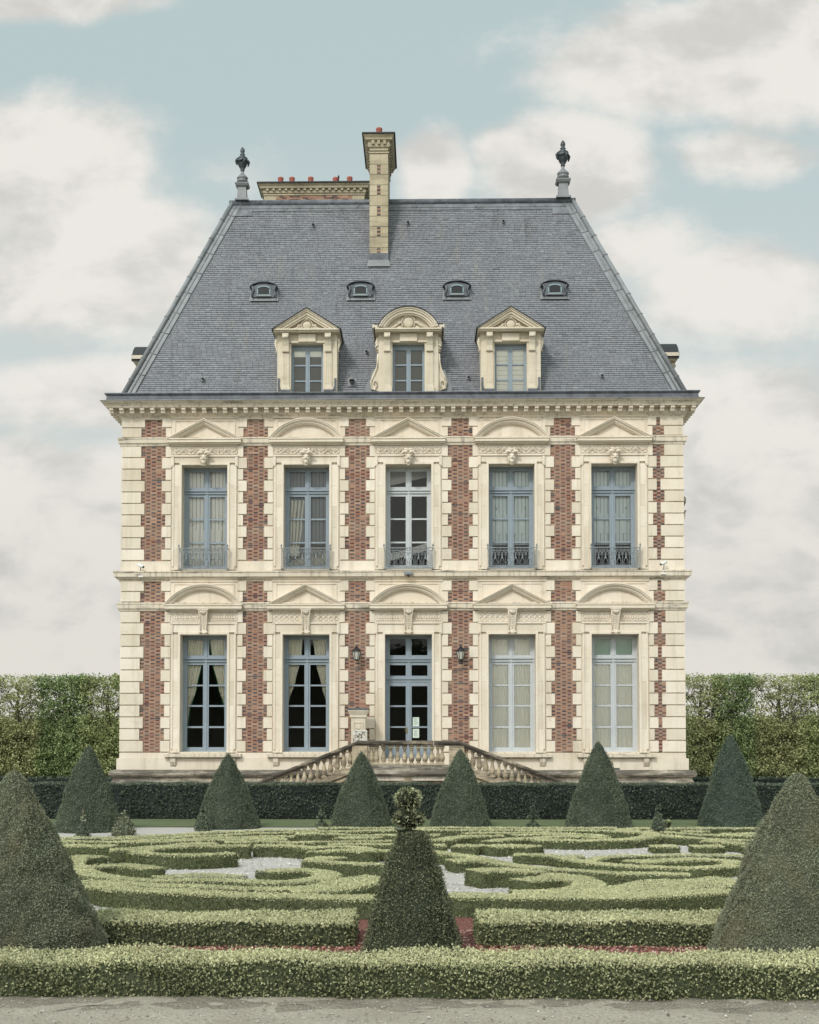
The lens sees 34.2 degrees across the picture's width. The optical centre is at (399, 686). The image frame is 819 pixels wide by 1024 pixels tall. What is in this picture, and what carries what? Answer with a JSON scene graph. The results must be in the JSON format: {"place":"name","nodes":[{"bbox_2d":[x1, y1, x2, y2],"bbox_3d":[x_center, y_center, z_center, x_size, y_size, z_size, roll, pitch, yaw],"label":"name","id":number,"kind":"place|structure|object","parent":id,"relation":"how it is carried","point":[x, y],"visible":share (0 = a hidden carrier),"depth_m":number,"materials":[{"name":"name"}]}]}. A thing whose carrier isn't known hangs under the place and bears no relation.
{"place":"outdoors","nodes":[
{"label":"outdoors","id":0,"kind":"place"},
{"bbox_2d":[49,819,703,827],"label":"lawn","id":1,"kind":"structure","parent":0,"point":[313,822],"depth_m":38.64,"materials":[{"name":"green plant"}]},
{"bbox_2d":[58,827,743,911],"bbox_3d":[0.759,4.004,39.368,80.000,0.001,41.000,0,-2,1],"label":"gravel court","id":2,"kind":"object","parent":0,"point":[178,830],"depth_m":26.90,"materials":[{"name":"grey gravel"}]},
{"bbox_2d":[108,810,136,835],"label":"topiary","id":3,"kind":"object","parent":2,"relation":"on","point":[124,825],"visible":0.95,"depth_m":33.59,"materials":[{"name":"green plant"}]},
{"bbox_2d":[91,843,740,910],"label":"loose gravel","id":4,"kind":"structure","parent":2,"relation":"on","point":[280,858],"depth_m":26.16,"materials":[{"name":"grey gravel"}]},
{"bbox_2d":[650,804,665,832],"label":"topiary","id":5,"kind":"object","parent":2,"relation":"on","point":[658,824],"visible":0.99,"depth_m":32.71,"materials":[{"name":"green plant"}]},
{"bbox_2d":[0,996,818,1023],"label":"path","id":6,"kind":"structure","parent":0,"point":[565,1016],"depth_m":11.96,"materials":[{"name":"grey gravel"}]},
{"bbox_2d":[0,995,817,1023],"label":"loose pebbles","id":7,"kind":"object","parent":6,"relation":"on","point":[385,1006],"visible":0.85,"depth_m":12.13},
{"bbox_2d":[0,995,818,1014],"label":"planting strip","id":8,"kind":"object","parent":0,"point":[390,1003],"visible":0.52,"depth_m":12.44,"materials":[{"name":"soil"}]},
{"bbox_2d":[0,0,818,718],"label":"sky","id":9,"kind":"structure","parent":0,"point":[689,129],"materials":[{"name":"blue"}]},
{"bbox_2d":[117,917,706,954],"bbox_3d":[0.313,3.112,16.189,28.000,0.039,5.400,0,-2,1],"label":"crushed brick bed","id":10,"kind":"object","parent":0,"point":[465,924],"visible":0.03,"depth_m":15.78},
{"bbox_2d":[111,929,706,955],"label":"brick chips","id":11,"kind":"object","parent":10,"relation":"on","point":[470,945],"visible":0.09,"depth_m":15.64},
{"bbox_2d":[360,786,463,955],"bbox_3d":[0.144,2.113,15.126,1.210,1.966,1.231,0,-2,1],"label":"ball topped topiary","id":12,"kind":"object","parent":10,"relation":"on","point":[413,907],"visible":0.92,"depth_m":14.87,"materials":[{"name":"green plant"}]},
{"label":"ground","id":13,"kind":"structure","parent":0,"visible":0},
{"bbox_2d":[0,673,46,776],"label":"pleached tree","id":14,"kind":"object","parent":13,"relation":"on","point":[25,732],"visible":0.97,"depth_m":75.07,"materials":[{"name":"green plant"}]},
{"bbox_2d":[0,770,110,953],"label":"clipped yew cone","id":15,"kind":"object","parent":13,"relation":"on","point":[45,903],"visible":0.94,"depth_m":14.88,"materials":[{"name":"green plant"}]},
{"bbox_2d":[0,775,112,782],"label":"hedge","id":16,"kind":"object","parent":13,"relation":"on","point":[35,779],"visible":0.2,"depth_m":61.65,"materials":[{"name":"green plant"}]},
{"bbox_2d":[0,717,118,777],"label":"hornbeam hedge","id":17,"kind":"object","parent":13,"relation":"on","point":[50,774],"visible":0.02,"depth_m":79.35,"materials":[{"name":"green plant"}]},
{"bbox_2d":[32,672,94,777],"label":"pleached tree","id":18,"kind":"object","parent":13,"relation":"on","point":[65,720],"visible":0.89,"depth_m":74.96,"materials":[{"name":"green plant"}]},
{"bbox_2d":[74,809,91,836],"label":"topiary","id":19,"kind":"object","parent":13,"relation":"on","point":[82,830],"visible":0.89,"depth_m":33.14,"materials":[{"name":"green plant"}]},
{"bbox_2d":[53,745,120,833],"bbox_3d":[-8.246,2.732,35.385,1.981,2.360,1.920,0,-2,1],"label":"clipped yew cone","id":20,"kind":"object","parent":13,"relation":"on","point":[87,789],"visible":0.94,"depth_m":34.90,"materials":[{"name":"green plant"}]},
{"bbox_2d":[62,843,119,857],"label":"box hedge","id":21,"kind":"object","parent":13,"relation":"on","point":[88,849],"visible":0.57,"depth_m":27.50,"materials":[{"name":"green plant"}]},
{"bbox_2d":[74,672,120,776],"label":"pleached tree","id":22,"kind":"object","parent":13,"relation":"on","point":[93,730],"visible":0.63,"depth_m":74.69,"materials":[{"name":"green plant"}]},
{"bbox_2d":[108,842,252,869],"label":"box hedge","id":23,"kind":"object","parent":13,"relation":"on","point":[193,855],"visible":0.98,"depth_m":25.59,"materials":[{"name":"green plant"}]},
{"bbox_2d":[61,838,311,850],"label":"box hedge","id":24,"kind":"object","parent":13,"relation":"on","point":[121,844],"visible":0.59,"depth_m":29.28,"materials":[{"name":"green plant"}]},
{"bbox_2d":[60,828,318,842],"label":"box hedge","id":25,"kind":"object","parent":13,"relation":"on","point":[96,838],"visible":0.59,"depth_m":31.72,"materials":[{"name":"green plant"}]},
{"bbox_2d":[193,806,211,831],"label":"topiary","id":26,"kind":"object","parent":13,"relation":"on","point":[202,824],"visible":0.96,"depth_m":35.27,"materials":[{"name":"green plant"}]},
{"bbox_2d":[122,835,295,844],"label":"box hedge","id":27,"kind":"object","parent":13,"relation":"on","point":[291,837],"visible":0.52,"depth_m":30.30,"materials":[{"name":"green plant"}]},
{"bbox_2d":[69,854,383,919],"bbox_3d":[-3.419,3.195,21.326,8.648,0.373,4.219,-1,-3,32],"label":"box hedge","id":28,"kind":"object","parent":13,"relation":"on","point":[123,885],"visible":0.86,"depth_m":19.66,"materials":[{"name":"green plant"}]},
{"bbox_2d":[96,907,359,948],"bbox_3d":[-2.191,2.966,16.311,3.416,0.447,1.276,0,-2,1],"label":"box hedge","id":29,"kind":"object","parent":13,"relation":"on","point":[326,928],"visible":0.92,"depth_m":15.80,"materials":[{"name":"green plant"}]},
{"bbox_2d":[96,905,149,914],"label":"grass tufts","id":30,"kind":"object","parent":29,"relation":"on","point":[105,909],"visible":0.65,"depth_m":16.57,"materials":[{"name":"green plant"}]},
{"bbox_2d":[194,753,261,829],"bbox_3d":[-4.715,2.898,36.704,1.870,2.129,1.864,0,-2,1],"label":"clipped yew cone","id":31,"kind":"object","parent":13,"relation":"on","point":[227,803],"visible":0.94,"depth_m":36.22,"materials":[{"name":"green plant"}]},
{"bbox_2d":[101,829,401,842],"bbox_3d":[-3.400,3.620,31.624,7.463,0.316,0.822,1,-2,-26],"label":"box hedge","id":32,"kind":"object","parent":13,"relation":"on","point":[377,831],"visible":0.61,"depth_m":31.89,"materials":[{"name":"green plant"}]},
{"bbox_2d":[252,843,379,862],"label":"box hedge","id":33,"kind":"object","parent":13,"relation":"on","point":[357,853],"visible":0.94,"depth_m":27.16,"materials":[{"name":"green plant"}]},
{"bbox_2d":[314,804,327,827],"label":"topiary","id":34,"kind":"object","parent":13,"relation":"on","point":[321,816],"visible":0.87,"depth_m":36.71,"materials":[{"name":"green plant"}]},
{"bbox_2d":[294,832,379,843],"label":"box hedge","id":35,"kind":"object","parent":13,"relation":"on","point":[301,836],"visible":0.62,"depth_m":31.20,"materials":[{"name":"green plant"}]},
{"bbox_2d":[285,836,394,845],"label":"box hedge","id":36,"kind":"object","parent":13,"relation":"on","point":[356,839],"visible":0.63,"depth_m":29.32,"materials":[{"name":"green plant"}]},
{"bbox_2d":[300,856,385,878],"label":"box hedge","id":37,"kind":"object","parent":13,"relation":"on","point":[345,866],"visible":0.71,"depth_m":23.40,"materials":[{"name":"green plant"}]},
{"bbox_2d":[326,842,393,860],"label":"box hedge","id":38,"kind":"object","parent":13,"relation":"on","point":[383,848],"visible":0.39,"depth_m":28.35,"materials":[{"name":"green plant"}]},
{"bbox_2d":[330,751,392,828],"bbox_3d":[-1.045,2.869,36.688,1.815,2.186,1.813,0,-2,1],"label":"clipped yew cone","id":39,"kind":"object","parent":13,"relation":"on","point":[360,802],"visible":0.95,"depth_m":36.23,"materials":[{"name":"green plant"}]},
{"bbox_2d":[100,127,704,784],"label":"chateau","id":40,"kind":"structure","parent":13,"relation":"on","point":[472,415],"depth_m":45.88,"materials":[{"name":"stone"}]},
{"bbox_2d":[137,563,143,576],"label":"security camera","id":41,"kind":"object","parent":40,"relation":"attached to","point":[140,565],"visible":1,"depth_m":45.67,"materials":[{"name":"white plastic"}]},
{"bbox_2d":[187,640,202,746],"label":"curtain","id":42,"kind":"object","parent":40,"relation":"hanging from","point":[195,647],"visible":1,"depth_m":46.40,"materials":[{"name":"beige fabric"}]},
{"bbox_2d":[182,636,226,751],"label":"window","id":43,"kind":"structure","parent":40,"relation":"in","point":[205,659],"depth_m":46.21,"materials":[{"name":"blue paint"}]},
{"bbox_2d":[184,468,226,567],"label":"window","id":44,"kind":"structure","parent":40,"relation":"in","point":[205,489],"depth_m":46.54,"materials":[{"name":"blue paint"}]},
{"bbox_2d":[209,640,224,708],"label":"curtain","id":45,"kind":"object","parent":40,"relation":"hanging from","point":[217,647],"visible":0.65,"depth_m":46.39,"materials":[{"name":"beige fabric"}]},
{"bbox_2d":[289,639,302,698],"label":"curtain","id":46,"kind":"object","parent":40,"relation":"hanging from","point":[295,647],"visible":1,"depth_m":46.34,"materials":[{"name":"beige fabric"}]},
{"bbox_2d":[290,500,304,556],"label":"curtain","id":47,"kind":"object","parent":40,"relation":"hanging from","point":[294,521],"visible":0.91,"depth_m":46.52,"materials":[{"name":"beige fabric"}]},
{"bbox_2d":[284,636,328,751],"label":"window","id":48,"kind":"structure","parent":40,"relation":"in","point":[306,659],"depth_m":46.14,"materials":[{"name":"blue paint"}]},
{"bbox_2d":[285,468,328,566],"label":"window","id":49,"kind":"structure","parent":40,"relation":"in","point":[311,485],"depth_m":46.44,"materials":[{"name":"blue paint"}]},
{"bbox_2d":[290,546,325,565],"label":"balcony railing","id":50,"kind":"object","parent":40,"relation":"in","point":[316,563],"visible":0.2,"depth_m":47.17,"materials":[{"name":"grey metal"}]},
{"bbox_2d":[313,639,325,699],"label":"curtain","id":51,"kind":"object","parent":40,"relation":"hanging from","point":[319,646],"visible":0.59,"depth_m":46.33,"materials":[{"name":"beige fabric"}]},
{"bbox_2d":[352,646,360,660],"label":"wall lantern","id":52,"kind":"object","parent":40,"relation":"attached to","point":[356,651],"depth_m":45.31,"materials":[{"name":"black metal"}]},
{"bbox_2d":[404,571,412,576],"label":"floodlight","id":53,"kind":"object","parent":40,"relation":"attached to","point":[407,573],"visible":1,"depth_m":45.43,"materials":[{"name":"grey paint"}]},
{"bbox_2d":[385,635,431,757],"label":"door","id":54,"kind":"structure","parent":40,"relation":"in","point":[408,659],"depth_m":46.08,"materials":[{"name":"blue paint"}]},
{"bbox_2d":[386,467,430,566],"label":"window","id":55,"kind":"structure","parent":40,"relation":"in","point":[408,491],"depth_m":46.31,"materials":[{"name":"grey paint"}]},
{"bbox_2d":[413,717,418,725],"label":"notice","id":56,"kind":"object","parent":40,"relation":"attached to","point":[415,721],"visible":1,"depth_m":46.05,"materials":[{"name":"white paper"}]},
{"bbox_2d":[413,729,418,737],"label":"notice","id":57,"kind":"object","parent":40,"relation":"attached to","point":[415,733],"visible":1,"depth_m":46.04,"materials":[{"name":"white paper"}]},
{"bbox_2d":[456,646,465,660],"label":"wall lantern","id":58,"kind":"object","parent":40,"relation":"attached to","point":[460,651],"depth_m":45.25,"materials":[{"name":"black metal"}]},
{"bbox_2d":[492,639,507,746],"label":"curtain","id":59,"kind":"object","parent":40,"relation":"hanging from","point":[500,693],"visible":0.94,"depth_m":46.08,"materials":[{"name":"white fabric"}]},
{"bbox_2d":[489,467,533,568],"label":"window","id":60,"kind":"structure","parent":40,"relation":"in","point":[511,524],"depth_m":46.33,"materials":[{"name":"blue paint"}]},
{"bbox_2d":[489,635,534,751],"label":"window","id":61,"kind":"structure","parent":40,"relation":"in","point":[510,659],"depth_m":46.00,"materials":[{"name":"grey paint"}]},
{"bbox_2d":[514,639,529,746],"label":"curtain","id":62,"kind":"object","parent":40,"relation":"hanging from","point":[521,697],"visible":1,"depth_m":46.06,"materials":[{"name":"white fabric"}]},
{"bbox_2d":[594,665,610,746],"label":"curtain","id":63,"kind":"object","parent":40,"relation":"hanging from","point":[602,697],"visible":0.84,"depth_m":45.99,"materials":[{"name":"white fabric"}]},
{"bbox_2d":[591,466,635,566],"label":"window","id":64,"kind":"structure","parent":40,"relation":"in","point":[612,488],"depth_m":46.28,"materials":[{"name":"blue paint"}]},
{"bbox_2d":[592,635,636,751],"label":"window","id":65,"kind":"structure","parent":40,"relation":"in","point":[612,659],"depth_m":45.93,"materials":[{"name":"grey paint"}]},
{"bbox_2d":[616,665,631,746],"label":"curtain","id":66,"kind":"object","parent":40,"relation":"hanging from","point":[624,697],"visible":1,"depth_m":45.98,"materials":[{"name":"white fabric"}]},
{"bbox_2d":[660,561,666,573],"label":"security camera","id":67,"kind":"object","parent":40,"relation":"attached to","point":[663,563],"visible":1,"depth_m":45.32,"materials":[{"name":"white plastic"}]},
{"bbox_2d":[683,496,685,518],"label":"stone bust","id":68,"kind":"object","parent":40,"relation":"attached to","point":[684,501],"visible":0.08,"depth_m":46.95,"materials":[{"name":"stone"}]},
{"bbox_2d":[0,941,818,1002],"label":"box hedge","id":69,"kind":"object","parent":13,"relation":"on","point":[540,972],"visible":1,"depth_m":12.78,"materials":[{"name":"green plant"}]},
{"bbox_2d":[0,781,818,819],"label":"yew hedge","id":70,"kind":"object","parent":13,"relation":"on","point":[274,800],"visible":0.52,"depth_m":40.23,"materials":[{"name":"green plant"}]},
{"bbox_2d":[256,741,566,784],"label":"entrance stairs","id":71,"kind":"structure","parent":13,"relation":"on","point":[403,772],"depth_m":42.67,"materials":[{"name":"stone"}]},
{"bbox_2d":[347,708,369,752],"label":"stone pedestal","id":72,"kind":"object","parent":71,"relation":"on","point":[358,716],"visible":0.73,"depth_m":44.60,"materials":[{"name":"beige stone"}]},
{"bbox_2d":[353,730,367,741],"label":"lichen block","id":73,"kind":"object","parent":72,"relation":"attached to","point":[360,735],"depth_m":43.67,"materials":[{"name":"stone"}]},
{"bbox_2d":[373,833,504,848],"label":"box hedge","id":74,"kind":"object","parent":13,"relation":"on","point":[449,841],"visible":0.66,"depth_m":30.81,"materials":[{"name":"green plant"}]},
{"bbox_2d":[432,843,447,850],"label":"box hedge","id":75,"kind":"object","parent":13,"relation":"on","point":[442,847],"visible":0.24,"depth_m":28.16,"materials":[{"name":"green plant"}]},
{"bbox_2d":[429,749,491,828],"bbox_3d":[1.665,2.836,36.707,1.786,2.253,1.808,0,-2,1],"label":"clipped yew cone","id":76,"kind":"object","parent":13,"relation":"on","point":[460,801],"visible":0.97,"depth_m":36.23,"materials":[{"name":"green plant"}]},
{"bbox_2d":[316,826,617,832],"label":"box hedge","id":77,"kind":"object","parent":13,"relation":"on","point":[456,827],"visible":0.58,"depth_m":33.68,"materials":[{"name":"green plant"}]},
{"bbox_2d":[450,843,483,855],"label":"box hedge","id":78,"kind":"object","parent":13,"relation":"on","point":[471,849],"visible":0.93,"depth_m":28.11,"materials":[{"name":"green plant"}]},
{"bbox_2d":[463,867,548,888],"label":"box hedge","id":79,"kind":"object","parent":13,"relation":"on","point":[489,877],"visible":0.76,"depth_m":22.00,"materials":[{"name":"green plant"}]},
{"bbox_2d":[479,837,551,856],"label":"box hedge","id":80,"kind":"object","parent":13,"relation":"on","point":[503,847],"visible":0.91,"depth_m":27.96,"materials":[{"name":"green plant"}]},
{"bbox_2d":[412,828,637,838],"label":"box hedge","id":81,"kind":"object","parent":13,"relation":"on","point":[456,832],"visible":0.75,"depth_m":32.80,"materials":[{"name":"green plant"}]},
{"bbox_2d":[525,805,539,826],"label":"topiary","id":82,"kind":"object","parent":13,"relation":"on","point":[532,817],"visible":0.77,"depth_m":36.69,"materials":[{"name":"green plant"}]},
{"bbox_2d":[461,831,612,838],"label":"box hedge","id":83,"kind":"object","parent":13,"relation":"on","point":[521,834],"visible":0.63,"depth_m":31.73,"materials":[{"name":"green plant"}]},
{"bbox_2d":[432,850,692,885],"bbox_3d":[2.366,3.320,23.974,1.506,0.327,6.362,2,-3,-43],"label":"box hedge","id":84,"kind":"object","parent":13,"relation":"on","point":[455,862],"visible":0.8,"depth_m":23.01,"materials":[{"name":"green plant"}]},
{"bbox_2d":[447,872,736,917],"bbox_3d":[3.176,3.146,20.074,5.190,0.376,3.662,0,-2,1],"label":"box hedge","id":85,"kind":"object","parent":13,"relation":"on","point":[555,892],"visible":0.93,"depth_m":18.86,"materials":[{"name":"green plant"}]},
{"bbox_2d":[531,827,662,849],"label":"box hedge","id":86,"kind":"object","parent":13,"relation":"on","point":[643,838],"visible":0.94,"depth_m":29.73,"materials":[{"name":"green plant"}]},
{"bbox_2d":[471,907,723,947],"bbox_3d":[2.615,2.968,16.306,3.448,0.442,1.277,0,-2,1],"label":"box hedge","id":87,"kind":"object","parent":13,"relation":"on","point":[506,927],"visible":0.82,"depth_m":15.81,"materials":[{"name":"green plant"}]},
{"bbox_2d":[564,741,632,828],"bbox_3d":[5.490,2.739,36.795,1.915,2.455,1.960,0,-2,1],"label":"clipped yew cone","id":88,"kind":"object","parent":13,"relation":"on","point":[599,799],"visible":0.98,"depth_m":36.30,"materials":[{"name":"green plant"}]},
{"bbox_2d":[512,852,743,878],"bbox_3d":[4.553,3.370,24.883,4.747,0.297,3.130,0,-2,1],"label":"box hedge","id":89,"kind":"object","parent":13,"relation":"on","point":[704,865],"visible":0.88,"depth_m":24.87,"materials":[{"name":"green plant"}]},
{"bbox_2d":[647,844,680,853],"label":"box hedge","id":90,"kind":"object","parent":13,"relation":"on","point":[662,849],"visible":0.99,"depth_m":28.47,"materials":[{"name":"green plant"}]},
{"bbox_2d":[663,819,671,827],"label":"box block","id":91,"kind":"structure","parent":13,"relation":"on","point":[668,823],"depth_m":34.18,"materials":[{"name":"green plant"}]},
{"bbox_2d":[680,830,710,834],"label":"box hedge","id":92,"kind":"object","parent":13,"relation":"on","point":[698,831],"visible":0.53,"depth_m":32.61,"materials":[{"name":"green plant"}]},
{"bbox_2d":[646,827,755,840],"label":"box hedge","id":93,"kind":"object","parent":13,"relation":"on","point":[674,831],"visible":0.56,"depth_m":31.82,"materials":[{"name":"green plant"}]},
{"bbox_2d":[661,833,753,845],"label":"box hedge","id":94,"kind":"object","parent":13,"relation":"on","point":[679,840],"visible":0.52,"depth_m":30.56,"materials":[{"name":"green plant"}]},
{"bbox_2d":[688,844,726,853],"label":"box hedge","id":95,"kind":"object","parent":13,"relation":"on","point":[707,849],"visible":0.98,"depth_m":28.47,"materials":[{"name":"green plant"}]},
{"bbox_2d":[684,672,733,778],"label":"pleached tree","id":96,"kind":"object","parent":13,"relation":"on","point":[699,750],"visible":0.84,"depth_m":74.07,"materials":[{"name":"green plant"}]},
{"bbox_2d":[686,827,757,836],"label":"box hedge","id":97,"kind":"object","parent":13,"relation":"on","point":[735,830],"visible":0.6,"depth_m":33.87,"materials":[{"name":"green plant"}]},
{"bbox_2d":[697,839,749,852],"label":"box hedge","id":98,"kind":"object","parent":13,"relation":"on","point":[732,846],"visible":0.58,"depth_m":29.04,"materials":[{"name":"green plant"}]},
{"bbox_2d":[697,733,763,828],"bbox_3d":[9.272,2.651,37.205,1.916,2.662,1.888,0,-2,1],"label":"clipped yew cone","id":99,"kind":"object","parent":13,"relation":"on","point":[731,799],"visible":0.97,"depth_m":36.75,"materials":[{"name":"green plant"}]},
{"bbox_2d":[708,671,757,776],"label":"pleached tree","id":100,"kind":"object","parent":13,"relation":"on","point":[741,728],"visible":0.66,"depth_m":74.22,"materials":[{"name":"green plant"}]},
{"bbox_2d":[739,845,748,854],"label":"box hedge","id":101,"kind":"object","parent":13,"relation":"on","point":[741,849],"visible":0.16,"depth_m":28.38,"materials":[{"name":"green plant"}]},
{"bbox_2d":[686,715,818,778],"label":"hornbeam hedge","id":102,"kind":"object","parent":13,"relation":"on","point":[765,754],"visible":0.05,"depth_m":78.53,"materials":[{"name":"green plant"}]},
{"bbox_2d":[693,776,818,783],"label":"hedge","id":103,"kind":"object","parent":13,"relation":"on","point":[763,779],"visible":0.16,"depth_m":61.06,"materials":[{"name":"green plant"}]},
{"bbox_2d":[706,772,818,956],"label":"clipped yew cone","id":104,"kind":"object","parent":13,"relation":"on","point":[772,901],"visible":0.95,"depth_m":14.71,"materials":[{"name":"green plant"}]},
{"bbox_2d":[748,672,810,778],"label":"pleached tree","id":105,"kind":"object","parent":13,"relation":"on","point":[780,733],"visible":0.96,"depth_m":74.17,"materials":[{"name":"green plant"}]},
{"bbox_2d":[792,673,818,777],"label":"pleached tree","id":106,"kind":"object","parent":13,"relation":"on","point":[813,747],"visible":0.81,"depth_m":73.98,"materials":[{"name":"green plant"}]}
]}

